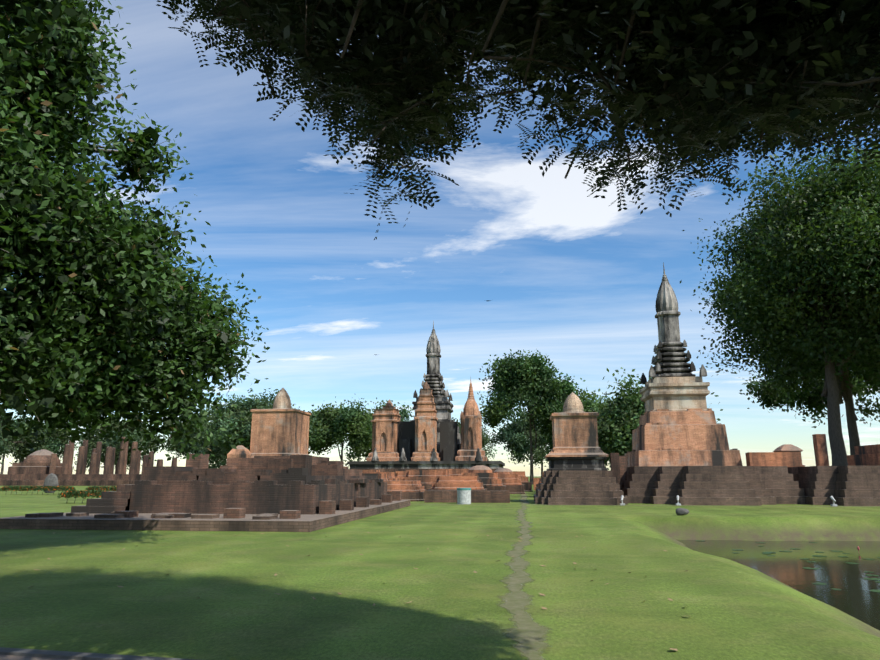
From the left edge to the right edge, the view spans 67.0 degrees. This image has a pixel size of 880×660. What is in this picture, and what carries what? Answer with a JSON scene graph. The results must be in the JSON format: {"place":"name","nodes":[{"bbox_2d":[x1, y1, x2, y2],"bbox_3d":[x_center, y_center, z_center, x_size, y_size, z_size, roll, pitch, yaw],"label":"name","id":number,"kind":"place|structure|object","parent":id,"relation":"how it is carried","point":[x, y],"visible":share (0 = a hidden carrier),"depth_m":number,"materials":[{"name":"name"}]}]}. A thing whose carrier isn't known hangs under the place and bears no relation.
{"place":"outdoors","nodes":[
{"label":"outdoors","id":0,"kind":"place"},
{"bbox_2d":[347,320,504,475],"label":"temple main chedi group","id":1,"kind":"object","parent":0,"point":[425,431],"visible":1,"depth_m":91.95,"materials":[{"name":"brick"}]},
{"bbox_2d":[371,448,482,460],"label":"statues","id":2,"kind":"object","parent":1,"relation":"on","point":[478,457],"visible":0.94,"depth_m":89.13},
{"bbox_2d":[0,476,879,659],"bbox_3d":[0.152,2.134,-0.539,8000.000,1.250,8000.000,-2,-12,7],"label":"lawn","id":3,"kind":"structure","parent":0,"point":[73,598],"depth_m":9.63,"materials":[{"name":"green plant"}]},
{"bbox_2d":[0,424,8,454],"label":"tree","id":4,"kind":"object","parent":3,"relation":"on","point":[4,439],"visible":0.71,"depth_m":134.31,"materials":[{"name":"green plant"}]},
{"bbox_2d":[0,416,68,473],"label":"tree","id":5,"kind":"object","parent":3,"relation":"on","point":[11,443],"visible":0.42,"depth_m":163.75,"materials":[{"name":"green plant"}]},
{"bbox_2d":[9,415,79,463],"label":"tree","id":6,"kind":"object","parent":3,"relation":"on","point":[61,452],"visible":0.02,"depth_m":190.07,"materials":[{"name":"green plant"}]},
{"bbox_2d":[44,473,58,492],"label":"boundary stones","id":7,"kind":"object","parent":3,"relation":"on","point":[51,479],"visible":0.33,"depth_m":63.10,"materials":[{"name":"grey stone"}]},
{"bbox_2d":[0,485,116,502],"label":"flowering hedge","id":8,"kind":"object","parent":3,"relation":"on","point":[71,491],"visible":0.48,"depth_m":57.13,"materials":[{"name":"green plant"}]},
{"bbox_2d":[0,437,176,485],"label":"ruined columns","id":9,"kind":"structure","parent":3,"relation":"on","point":[36,468],"depth_m":114.77,"materials":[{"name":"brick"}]},
{"bbox_2d":[0,647,196,659],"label":"paved path","id":10,"kind":"structure","parent":3,"relation":"on","point":[18,654],"depth_m":5.76,"materials":[{"name":"grey stone"}]},
{"bbox_2d":[69,416,163,473],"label":"tree","id":11,"kind":"object","parent":3,"relation":"on","point":[106,442],"visible":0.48,"depth_m":167.54,"materials":[{"name":"green plant"}]},
{"bbox_2d":[0,0,269,460],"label":"broadleaf tree","id":12,"kind":"object","parent":3,"relation":"on","point":[101,312],"visible":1,"depth_m":12.98,"materials":[{"name":"green plant"}]},
{"bbox_2d":[161,412,217,467],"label":"tree","id":13,"kind":"object","parent":3,"relation":"on","point":[173,447],"depth_m":170.80,"materials":[{"name":"green plant"}]},
{"bbox_2d":[182,421,226,465],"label":"tree","id":14,"kind":"object","parent":3,"relation":"on","point":[200,439],"visible":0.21,"depth_m":149.23,"materials":[{"name":"green plant"}]},
{"bbox_2d":[0,454,409,531],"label":"brick ruins","id":15,"kind":"object","parent":3,"relation":"on","point":[300,493],"visible":1,"depth_m":23.25,"materials":[{"name":"brick"}]},
{"bbox_2d":[227,388,310,457],"bbox_3d":[-12.765,8.777,52.638,6.600,8.610,7.300,-2,-12,7],"label":"small shrine","id":16,"kind":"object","parent":15,"relation":"on","point":[281,428],"visible":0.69,"depth_m":51.50,"materials":[{"name":"stone"}]},
{"bbox_2d":[199,395,268,467],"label":"tree","id":17,"kind":"object","parent":3,"relation":"on","point":[226,415],"visible":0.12,"depth_m":135.62,"materials":[{"name":"green plant"}]},
{"bbox_2d":[207,388,328,453],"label":"tree","id":18,"kind":"object","parent":3,"relation":"on","point":[238,426],"visible":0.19,"depth_m":127.81,"materials":[{"name":"green plant"}]},
{"bbox_2d":[303,396,373,460],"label":"tree","id":19,"kind":"object","parent":3,"relation":"on","point":[340,423],"visible":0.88,"depth_m":147.25,"materials":[{"name":"green plant"}]},
{"bbox_2d":[11,518,687,650],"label":"fallen leaves","id":20,"kind":"object","parent":3,"relation":"on","point":[374,604],"visible":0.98,"depth_m":11.01,"materials":[{"name":"brown plant"}]},
{"bbox_2d":[340,397,413,466],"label":"tree","id":21,"kind":"object","parent":3,"relation":"on","point":[404,412],"visible":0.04,"depth_m":159.64,"materials":[{"name":"green plant"}]},
{"bbox_2d":[362,465,543,502],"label":"small chedi bases","id":22,"kind":"object","parent":3,"relation":"on","point":[485,484],"visible":0.48,"depth_m":46.44,"materials":[{"name":"brick"}]},
{"bbox_2d":[457,488,470,503],"bbox_3d":[1.398,9.639,38.606,0.830,0.900,0.830,-2,-12,7],"label":"concrete litter bin","id":23,"kind":"object","parent":3,"relation":"on","point":[463,495],"visible":1,"depth_m":38.29,"materials":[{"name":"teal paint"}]},
{"bbox_2d":[451,417,499,460],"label":"tree","id":24,"kind":"object","parent":3,"relation":"on","point":[485,440],"visible":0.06,"depth_m":193.58,"materials":[{"name":"green plant"}]},
{"bbox_2d":[156,0,879,239],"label":"rain tree","id":25,"kind":"object","parent":3,"relation":"on","point":[721,77],"visible":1,"depth_m":4.78,"materials":[{"name":"green plant"}]},
{"bbox_2d":[489,408,552,476],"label":"tree","id":26,"kind":"object","parent":3,"relation":"on","point":[515,436],"visible":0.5,"depth_m":176.92,"materials":[{"name":"green plant"}]},
{"bbox_2d":[496,505,550,659],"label":"worn track","id":27,"kind":"structure","parent":3,"relation":"on","point":[526,632],"depth_m":8.39,"materials":[{"name":"grey soil"}]},
{"bbox_2d":[520,493,528,504],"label":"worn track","id":28,"kind":"structure","parent":3,"relation":"on","point":[523,499],"depth_m":45.80,"materials":[{"name":"grey soil"}]},
{"bbox_2d":[477,349,585,484],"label":"tree","id":29,"kind":"object","parent":3,"relation":"on","point":[534,383],"visible":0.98,"depth_m":126.32,"materials":[{"name":"green plant"}]},
{"bbox_2d":[525,388,612,469],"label":"tree","id":30,"kind":"object","parent":3,"relation":"on","point":[588,402],"visible":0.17,"depth_m":135.44,"materials":[{"name":"green plant"}]},
{"bbox_2d":[534,392,627,504],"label":"chedi","id":31,"kind":"structure","parent":3,"relation":"on","point":[577,472],"depth_m":39.72,"materials":[{"name":"stone"}]},
{"bbox_2d":[598,392,622,460],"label":"tree","id":32,"kind":"object","parent":3,"relation":"on","point":[608,404],"depth_m":119.82,"materials":[{"name":"green plant"}]},
{"bbox_2d":[589,367,722,462],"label":"tree","id":33,"kind":"object","parent":3,"relation":"on","point":[618,424],"visible":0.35,"depth_m":92.96,"materials":[{"name":"green plant"}]},
{"bbox_2d":[676,508,688,514],"bbox_3d":[9.965,7.465,27.319,0.542,0.308,0.349,-4,-13,18],"label":"bank rock","id":34,"kind":"object","parent":3,"relation":"on","point":[681,511],"visible":1,"depth_m":27.19,"materials":[{"name":"grey stone"}]},
{"bbox_2d":[610,452,801,489],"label":"brick ruins","id":35,"kind":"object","parent":3,"relation":"on","point":[618,465],"depth_m":40.56,"materials":[{"name":"red brick"}]},
{"bbox_2d":[621,262,807,505],"bbox_3d":[16.654,2.986,44.863,10.350,16.585,13.400,-2,-12,7],"label":"stupa","id":36,"kind":"object","parent":3,"relation":"on","point":[680,446],"visible":0.98,"depth_m":42.26,"materials":[{"name":"stone"}]},
{"bbox_2d":[620,495,836,505],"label":"floodlights","id":37,"kind":"object","parent":3,"relation":"on","point":[678,503],"visible":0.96,"depth_m":36.68,"materials":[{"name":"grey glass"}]},
{"bbox_2d":[624,505,879,506],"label":"cross path","id":38,"kind":"structure","parent":3,"relation":"on","point":[809,506],"depth_m":35.14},
{"bbox_2d":[680,196,879,454],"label":"tall tree","id":39,"kind":"object","parent":3,"relation":"on","point":[845,385],"visible":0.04,"depth_m":62.38,"materials":[{"name":"green plant"}]},
{"bbox_2d":[682,134,879,465],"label":"tall tree","id":40,"kind":"object","parent":3,"relation":"on","point":[807,260],"visible":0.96,"depth_m":54.12,"materials":[{"name":"green plant"}]},
{"bbox_2d":[740,347,879,427],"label":"tree","id":41,"kind":"object","parent":3,"relation":"on","point":[811,404],"visible":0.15,"depth_m":107.79,"materials":[{"name":"green plant"}]},
{"bbox_2d":[769,166,879,387],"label":"tall tree","id":42,"kind":"object","parent":3,"relation":"on","point":[874,294],"visible":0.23,"depth_m":53.80,"materials":[{"name":"green plant"}]},
{"bbox_2d":[773,434,879,505],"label":"platform","id":43,"kind":"object","parent":3,"relation":"on","point":[855,481],"visible":0.79,"depth_m":37.69,"materials":[{"name":"brick"}]},
{"bbox_2d":[0,0,879,475],"label":"sky","id":44,"kind":"structure","parent":0,"point":[573,278],"materials":[{"name":"blue"}]},
{"bbox_2d":[422,504,460,504],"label":"cross path","id":45,"kind":"structure","parent":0,"point":[440,504],"depth_m":37.62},
{"bbox_2d":[677,540,879,629],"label":"pond water","id":46,"kind":"structure","parent":0,"point":[856,597],"depth_m":18.09,"materials":[{"name":"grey liquid"}]},
{"bbox_2d":[696,540,879,591],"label":"lily pads","id":47,"kind":"object","parent":46,"relation":"on","point":[826,556],"visible":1,"depth_m":18.89,"materials":[{"name":"green plant"}]}
]}

